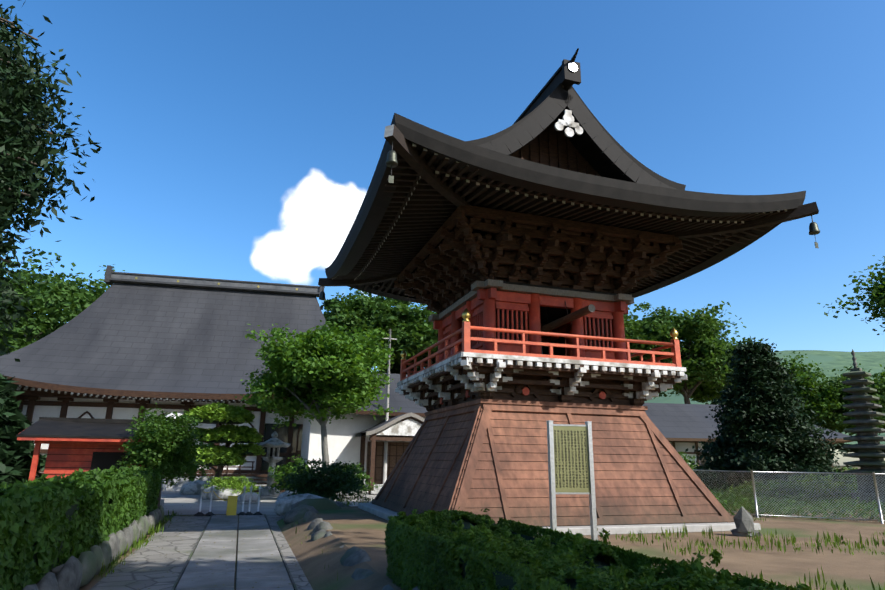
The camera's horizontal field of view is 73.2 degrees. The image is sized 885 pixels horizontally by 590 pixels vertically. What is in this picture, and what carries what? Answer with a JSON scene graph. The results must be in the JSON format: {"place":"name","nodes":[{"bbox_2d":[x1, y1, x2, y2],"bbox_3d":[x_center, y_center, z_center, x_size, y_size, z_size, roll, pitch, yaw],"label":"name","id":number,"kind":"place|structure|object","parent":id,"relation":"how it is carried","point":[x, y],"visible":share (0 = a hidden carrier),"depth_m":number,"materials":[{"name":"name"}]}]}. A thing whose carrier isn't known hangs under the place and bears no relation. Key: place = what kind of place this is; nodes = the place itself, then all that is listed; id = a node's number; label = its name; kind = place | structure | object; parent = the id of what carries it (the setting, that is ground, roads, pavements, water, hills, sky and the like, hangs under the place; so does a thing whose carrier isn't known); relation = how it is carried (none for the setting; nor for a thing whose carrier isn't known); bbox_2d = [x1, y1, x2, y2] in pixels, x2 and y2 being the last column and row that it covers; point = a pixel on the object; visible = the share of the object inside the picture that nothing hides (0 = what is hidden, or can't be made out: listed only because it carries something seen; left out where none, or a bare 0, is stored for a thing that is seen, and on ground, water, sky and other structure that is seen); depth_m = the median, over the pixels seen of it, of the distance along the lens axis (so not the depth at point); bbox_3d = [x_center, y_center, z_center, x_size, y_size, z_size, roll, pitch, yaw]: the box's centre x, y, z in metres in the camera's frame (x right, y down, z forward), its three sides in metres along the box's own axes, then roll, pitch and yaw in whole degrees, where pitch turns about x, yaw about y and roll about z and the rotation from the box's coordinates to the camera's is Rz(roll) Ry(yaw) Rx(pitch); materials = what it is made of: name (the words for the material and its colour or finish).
{"place":"outdoors","nodes":[
{"label":"outdoors","id":0,"kind":"place"},
{"bbox_2d":[161,491,376,515],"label":"forecourt paving","id":1,"kind":"structure","parent":0,"point":[174,501],"depth_m":24.48,"materials":[{"name":"grey stone"}]},
{"bbox_2d":[0,373,46,484],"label":"conifer","id":2,"kind":"object","parent":1,"relation":"on","point":[13,466],"depth_m":30.23,"materials":[{"name":"green plant"}]},
{"bbox_2d":[16,417,172,506],"bbox_3d":[-11.377,5.779,20.166,4.460,3.100,3.480,5,-16,-16],"label":"red shrine","id":3,"kind":"object","parent":1,"relation":"on","point":[87,444],"visible":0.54,"depth_m":19.22,"materials":[{"name":"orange wood"}]},
{"bbox_2d":[116,403,216,506],"bbox_3d":[-8.723,5.213,19.079,2.976,3.478,2.864,7,-17,-20],"label":"tree","id":4,"kind":"object","parent":1,"relation":"on","point":[160,433],"depth_m":18.63,"materials":[{"name":"green plant"}]},
{"bbox_2d":[165,413,179,490],"bbox_3d":[-15.510,8.905,33.992,1.360,4.368,1.360,7,-17,-20],"label":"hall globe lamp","id":5,"kind":"object","parent":1,"relation":"on","point":[170,414],"visible":0.15,"depth_m":34.02,"materials":[{"name":"white glass"}]},
{"bbox_2d":[98,502,345,589],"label":"fallen leaves","id":6,"kind":"object","parent":1,"relation":"on","point":[220,556],"visible":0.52,"depth_m":11.80,"materials":[{"name":"brown plant"}]},
{"bbox_2d":[203,476,263,493],"bbox_3d":[-9.696,9.023,27.601,2.984,1.276,2.581,7,-17,-20],"label":"clipped shrub","id":7,"kind":"object","parent":1,"relation":"on","point":[229,482],"visible":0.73,"depth_m":27.50,"materials":[{"name":"green plant"}]},
{"bbox_2d":[180,480,296,501],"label":"garden rocks","id":8,"kind":"object","parent":1,"relation":"on","point":[192,488],"visible":0.62,"depth_m":26.86,"materials":[{"name":"stone"}]},
{"bbox_2d":[257,431,290,495],"bbox_3d":[-8.829,8.725,30.937,1.760,3.240,1.584,7,-17,-20],"label":"stone lantern","id":9,"kind":"object","parent":1,"relation":"on","point":[274,444],"visible":0.85,"depth_m":30.71,"materials":[{"name":"stone"}]},
{"bbox_2d":[268,454,313,491],"bbox_3d":[-6.698,8.607,27.842,3.068,2.272,2.746,7,-17,-20],"label":"bush","id":10,"kind":"object","parent":1,"relation":"on","point":[289,467],"visible":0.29,"depth_m":27.61,"materials":[{"name":"green plant"}]},
{"bbox_2d":[269,458,370,501],"bbox_3d":[-4.354,6.704,20.944,3.855,1.908,3.901,7,-17,-20],"label":"terrace bush","id":11,"kind":"object","parent":1,"relation":"on","point":[348,484],"depth_m":20.61,"materials":[{"name":"green plant"}]},
{"bbox_2d":[235,320,410,497],"bbox_3d":[-5.702,5.579,28.924,8.184,8.752,8.019,7,-17,-20],"label":"maple tree","id":12,"kind":"object","parent":1,"relation":"on","point":[316,357],"depth_m":28.21,"materials":[{"name":"green plant"}]},
{"bbox_2d":[284,373,427,494],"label":"building","id":13,"kind":"structure","parent":1,"relation":"on","point":[362,436],"depth_m":35.32,"materials":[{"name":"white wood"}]},
{"bbox_2d":[337,463,382,497],"bbox_3d":[-4.692,9.274,29.457,3.686,1.895,3.468,7,-17,-20],"label":"bush","id":14,"kind":"object","parent":1,"relation":"on","point":[361,474],"depth_m":29.38,"materials":[{"name":"green plant"}]},
{"bbox_2d":[383,329,396,483],"bbox_3d":[-3.273,6.722,35.371,0.900,9.600,0.220,7,-17,-20],"label":"utility pole","id":15,"kind":"object","parent":1,"relation":"on","point":[386,442],"visible":0.61,"depth_m":35.19,"materials":[{"name":"concrete"}]},
{"bbox_2d":[377,299,420,374],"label":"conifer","id":16,"kind":"object","parent":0,"point":[393,370],"depth_m":73.85,"materials":[{"name":"green plant"}]},
{"bbox_2d":[0,0,884,465],"label":"sky","id":17,"kind":"structure","parent":0,"point":[241,140],"materials":[{"name":"blue"}]},
{"bbox_2d":[79,466,859,589],"bbox_3d":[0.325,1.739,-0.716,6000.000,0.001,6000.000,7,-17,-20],"label":"ground","id":18,"kind":"structure","parent":0,"point":[91,584],"depth_m":10.87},
{"bbox_2d":[0,303,63,355],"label":"tree","id":19,"kind":"object","parent":18,"relation":"on","point":[30,325],"visible":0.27,"depth_m":48.92,"materials":[{"name":"green plant"}]},
{"bbox_2d":[0,271,95,352],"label":"tree","id":20,"kind":"object","parent":18,"relation":"on","point":[62,299],"depth_m":50.65,"materials":[{"name":"green plant"}]},
{"bbox_2d":[0,0,101,361],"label":"tree","id":21,"kind":"object","parent":18,"relation":"on","point":[19,138],"depth_m":5.88,"materials":[{"name":"green plant"}]},
{"bbox_2d":[0,246,125,341],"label":"tree","id":22,"kind":"object","parent":18,"relation":"on","point":[96,290],"depth_m":55.38,"materials":[{"name":"green plant"}]},
{"bbox_2d":[12,386,302,491],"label":"hall body","id":23,"kind":"structure","parent":18,"relation":"on","point":[36,404],"depth_m":35.52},
{"bbox_2d":[0,265,378,399],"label":"hall roof","id":24,"kind":"structure","parent":23,"relation":"on","point":[145,335],"depth_m":39.41,"materials":[{"name":"grey tile"}]},
{"bbox_2d":[12,383,257,402],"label":"roof eaves","id":25,"kind":"object","parent":24,"relation":"attached to","point":[134,398],"visible":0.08,"depth_m":34.37,"materials":[{"name":"brown wood"}]},
{"bbox_2d":[90,515,312,589],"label":"path strips","id":26,"kind":"object","parent":18,"relation":"on","point":[132,574],"visible":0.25,"depth_m":11.04,"materials":[{"name":"grey stone"}]},
{"bbox_2d":[186,402,265,485],"bbox_3d":[-10.763,7.528,28.820,4.346,4.634,3.062,7,-17,-20],"label":"cloud pine","id":27,"kind":"object","parent":18,"relation":"on","point":[242,433],"depth_m":28.44,"materials":[{"name":"green plant"}]},
{"bbox_2d":[171,514,297,589],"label":"path border strips","id":28,"kind":"object","parent":18,"relation":"on","point":[281,555],"visible":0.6,"depth_m":10.93,"materials":[{"name":"stone"}]},
{"bbox_2d":[175,514,293,589],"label":"path slabs","id":29,"kind":"structure","parent":18,"relation":"on","point":[258,557],"depth_m":11.01,"materials":[{"name":"grey stone"}]},
{"bbox_2d":[194,485,262,515],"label":"barrier posts","id":30,"kind":"object","parent":29,"relation":"on","point":[232,505],"visible":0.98,"depth_m":19.66,"materials":[{"name":"white plastic"}]},
{"bbox_2d":[321,299,342,318],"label":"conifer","id":31,"kind":"object","parent":18,"relation":"on","point":[327,302],"depth_m":70.92,"materials":[{"name":"green plant"}]},
{"bbox_2d":[323,288,425,371],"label":"tree","id":32,"kind":"object","parent":18,"relation":"on","point":[354,312],"depth_m":65.46,"materials":[{"name":"green plant"}]},
{"bbox_2d":[379,303,437,369],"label":"tree","id":33,"kind":"object","parent":18,"relation":"on","point":[415,335],"depth_m":64.50,"materials":[{"name":"green plant"}]},
{"bbox_2d":[623,301,696,360],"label":"tree","id":34,"kind":"object","parent":18,"relation":"on","point":[634,329],"depth_m":68.47,"materials":[{"name":"green plant"}]},
{"bbox_2d":[678,452,696,469],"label":"bush","id":35,"kind":"object","parent":18,"relation":"on","point":[688,462],"visible":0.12,"depth_m":40.75,"materials":[{"name":"green plant"}]},
{"bbox_2d":[671,365,727,404],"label":"tree","id":36,"kind":"object","parent":18,"relation":"on","point":[700,394],"depth_m":77.66,"materials":[{"name":"green plant"}]},
{"bbox_2d":[634,301,785,403],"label":"tree","id":37,"kind":"object","parent":18,"relation":"on","point":[710,345],"depth_m":68.27,"materials":[{"name":"green plant"}]},
{"bbox_2d":[643,403,852,483],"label":"building","id":38,"kind":"structure","parent":18,"relation":"on","point":[682,427],"depth_m":45.35,"materials":[{"name":"grey wood"}]},
{"bbox_2d":[777,351,849,428],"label":"tree","id":39,"kind":"object","parent":18,"relation":"on","point":[823,403],"depth_m":91.48,"materials":[{"name":"green plant"}]},
{"bbox_2d":[820,363,884,435],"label":"tree","id":40,"kind":"object","parent":18,"relation":"on","point":[878,385],"depth_m":89.11,"materials":[{"name":"green plant"}]},
{"bbox_2d":[868,364,884,401],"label":"tree","id":41,"kind":"object","parent":18,"relation":"on","point":[882,374],"visible":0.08,"depth_m":92.66,"materials":[{"name":"green plant"}]},
{"bbox_2d":[277,490,884,589],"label":"dirt ground","id":42,"kind":"structure","parent":0,"point":[352,526],"depth_m":10.54,"materials":[{"name":"brown soil"}]},
{"bbox_2d":[274,493,326,515],"bbox_3d":[-4.361,6.647,18.956,1.953,0.635,1.086,7,-17,-20],"label":"pale boulder","id":43,"kind":"object","parent":42,"relation":"on","point":[282,506],"visible":0.42,"depth_m":18.55,"materials":[{"name":"stone"}]},
{"bbox_2d":[283,498,418,589],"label":"rocks","id":44,"kind":"object","parent":42,"relation":"on","point":[306,510],"visible":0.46,"depth_m":13.78,"materials":[{"name":"grey stone"}]},
{"bbox_2d":[94,495,884,589],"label":"grass","id":45,"kind":"object","parent":42,"relation":"on","point":[837,539],"visible":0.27,"depth_m":10.87,"materials":[{"name":"green plant"}]},
{"bbox_2d":[358,503,760,535],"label":"tower plinth","id":46,"kind":"structure","parent":42,"relation":"on","point":[379,511],"depth_m":13.04,"materials":[{"name":"grey stone"}]},
{"bbox_2d":[371,399,733,526],"bbox_3d":[2.369,4.588,16.546,7.278,2.777,7.278,6,-16,-17],"label":"tower base","id":47,"kind":"object","parent":46,"relation":"on","point":[477,456],"visible":0.79,"depth_m":13.96,"materials":[{"name":"brown wood"}]},
{"bbox_2d":[395,357,687,410],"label":"balcony brackets","id":48,"kind":"object","parent":47,"relation":"on","point":[465,380],"visible":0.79,"depth_m":14.91,"materials":[{"name":"wood"}]},
{"bbox_2d":[397,308,685,388],"bbox_3d":[2.401,1.930,17.283,6.140,1.280,6.140,6,-16,-17],"label":"balcony railing","id":49,"kind":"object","parent":48,"relation":"on","point":[603,363],"depth_m":14.62,"materials":[{"name":"red wood"}]},
{"bbox_2d":[429,279,633,360],"bbox_3d":[2.409,1.323,17.451,4.640,2.120,4.640,6,-16,-17],"label":"tower upper storey","id":50,"kind":"object","parent":49,"relation":"on","point":[491,303],"visible":0.62,"depth_m":15.91,"materials":[{"name":"red wood"}]},
{"bbox_2d":[394,205,682,313],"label":"eave brackets","id":51,"kind":"object","parent":50,"relation":"on","point":[553,258],"visible":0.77,"depth_m":15.74,"materials":[{"name":"brown wood"}]},
{"bbox_2d":[318,124,818,298],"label":"roof eaves","id":52,"kind":"object","parent":51,"relation":"on","point":[432,194],"visible":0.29,"depth_m":14.94,"materials":[{"name":"brown wood"}]},
{"bbox_2d":[325,83,805,302],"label":"tower roof","id":53,"kind":"structure","parent":52,"relation":"on","point":[612,185],"depth_m":13.68,"materials":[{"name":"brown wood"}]},
{"bbox_2d":[541,301,594,331],"bbox_3d":[3.265,0.418,15.835,0.210,0.706,2.552,6,-16,-17],"label":"bell striker log","id":54,"kind":"object","parent":53,"relation":"attached to","point":[575,315],"visible":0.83,"depth_m":15.55,"materials":[{"name":"brown wood"}]},
{"bbox_2d":[319,141,819,309],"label":"wind bells","id":55,"kind":"object","parent":53,"relation":"hanging from","point":[391,161],"visible":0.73,"depth_m":11.62,"materials":[{"name":"brown metal"}]},
{"bbox_2d":[478,48,675,231],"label":"roof gable","id":56,"kind":"structure","parent":53,"relation":"on","point":[538,135],"depth_m":16.41,"materials":[{"name":"wood"}]},
{"bbox_2d":[546,420,597,540],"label":"posts","id":57,"kind":"object","parent":42,"relation":"on","point":[552,495],"visible":0.79,"depth_m":11.14,"materials":[{"name":"white wood"}]},
{"bbox_2d":[553,424,589,493],"bbox_3d":[2.427,3.099,11.281,0.694,1.270,0.040,3,-16,-9],"label":"sign board","id":58,"kind":"object","parent":57,"relation":"attached to","point":[571,460],"visible":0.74,"depth_m":11.27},
{"bbox_2d":[384,507,810,589],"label":"hedge","id":59,"kind":"object","parent":42,"relation":"on","point":[410,549],"depth_m":5.27,"materials":[{"name":"green plant"}]},
{"bbox_2d":[720,481,768,495],"bbox_3d":[13.816,8.806,26.031,2.986,1.404,3.376,7,-17,-20],"label":"bush","id":60,"kind":"object","parent":42,"relation":"on","point":[743,485],"depth_m":26.14,"materials":[{"name":"green plant"}]},
{"bbox_2d":[730,506,761,536],"bbox_3d":[6.410,4.802,12.711,0.606,0.588,0.509,6,-16,-17],"label":"rock","id":61,"kind":"object","parent":42,"relation":"on","point":[743,519],"visible":0.81,"depth_m":12.50,"materials":[{"name":"stone"}]},
{"bbox_2d":[685,338,854,490],"bbox_3d":[18.537,7.865,34.983,12.571,10.588,11.229,7,-17,-20],"label":"conifer","id":62,"kind":"object","parent":42,"relation":"on","point":[754,392],"depth_m":33.84,"materials":[{"name":"green plant"}]},
{"bbox_2d":[734,479,825,502],"bbox_3d":[13.370,8.118,23.911,3.486,1.580,3.843,7,-17,-20],"label":"bush","id":63,"kind":"object","parent":42,"relation":"on","point":[779,489],"depth_m":23.31,"materials":[{"name":"green plant"}]},
{"bbox_2d":[693,470,884,523],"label":"chain link fence","id":64,"kind":"object","parent":42,"relation":"on","point":[874,474],"visible":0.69,"depth_m":16.58,"materials":[{"name":"grey metal"}]},
{"bbox_2d":[708,478,884,522],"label":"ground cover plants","id":65,"kind":"object","parent":42,"relation":"on","point":[799,503],"depth_m":18.74,"materials":[{"name":"green plant"}]},
{"bbox_2d":[760,474,856,505],"bbox_3d":[14.490,7.862,23.237,3.788,1.743,4.320,7,-17,-20],"label":"bush","id":66,"kind":"object","parent":42,"relation":"on","point":[821,486],"depth_m":22.76,"materials":[{"name":"green plant"}]},
{"bbox_2d":[806,485,857,501],"bbox_3d":[15.672,7.867,22.522,4.251,1.375,4.020,7,-17,-20],"label":"bush","id":67,"kind":"object","parent":42,"relation":"on","point":[839,494],"depth_m":22.25,"materials":[{"name":"green plant"}]},
{"bbox_2d":[828,466,857,484],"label":"bush","id":68,"kind":"object","parent":42,"relation":"on","point":[844,476],"depth_m":37.05,"materials":[{"name":"green plant"}]},
{"bbox_2d":[817,255,884,334],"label":"tree foliage","id":69,"kind":"object","parent":42,"relation":"on","point":[876,291],"visible":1,"depth_m":27.94,"materials":[{"name":"green plant"}]},
{"bbox_2d":[842,349,884,509],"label":"stone pagoda","id":70,"kind":"object","parent":42,"relation":"on","point":[870,454],"visible":0.96,"depth_m":21.37,"materials":[{"name":"grey stone"}]},
{"bbox_2d":[644,350,884,452],"bbox_3d":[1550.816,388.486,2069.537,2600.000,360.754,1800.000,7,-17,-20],"label":"distant hill","id":71,"kind":"structure","parent":0,"point":[829,361],"depth_m":1681.74,"materials":[{"name":"green plant"}]},
{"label":"terrace","id":72,"kind":"structure","parent":0,"visible":0},
{"bbox_2d":[0,465,162,589],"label":"hedge","id":73,"kind":"object","parent":72,"relation":"on","point":[32,512],"depth_m":8.25,"materials":[{"name":"green plant"}]},
{"bbox_2d":[22,505,163,589],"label":"stone curb","id":74,"kind":"structure","parent":72,"relation":"on","point":[75,573],"depth_m":8.97,"materials":[{"name":"stone"}]}
]}

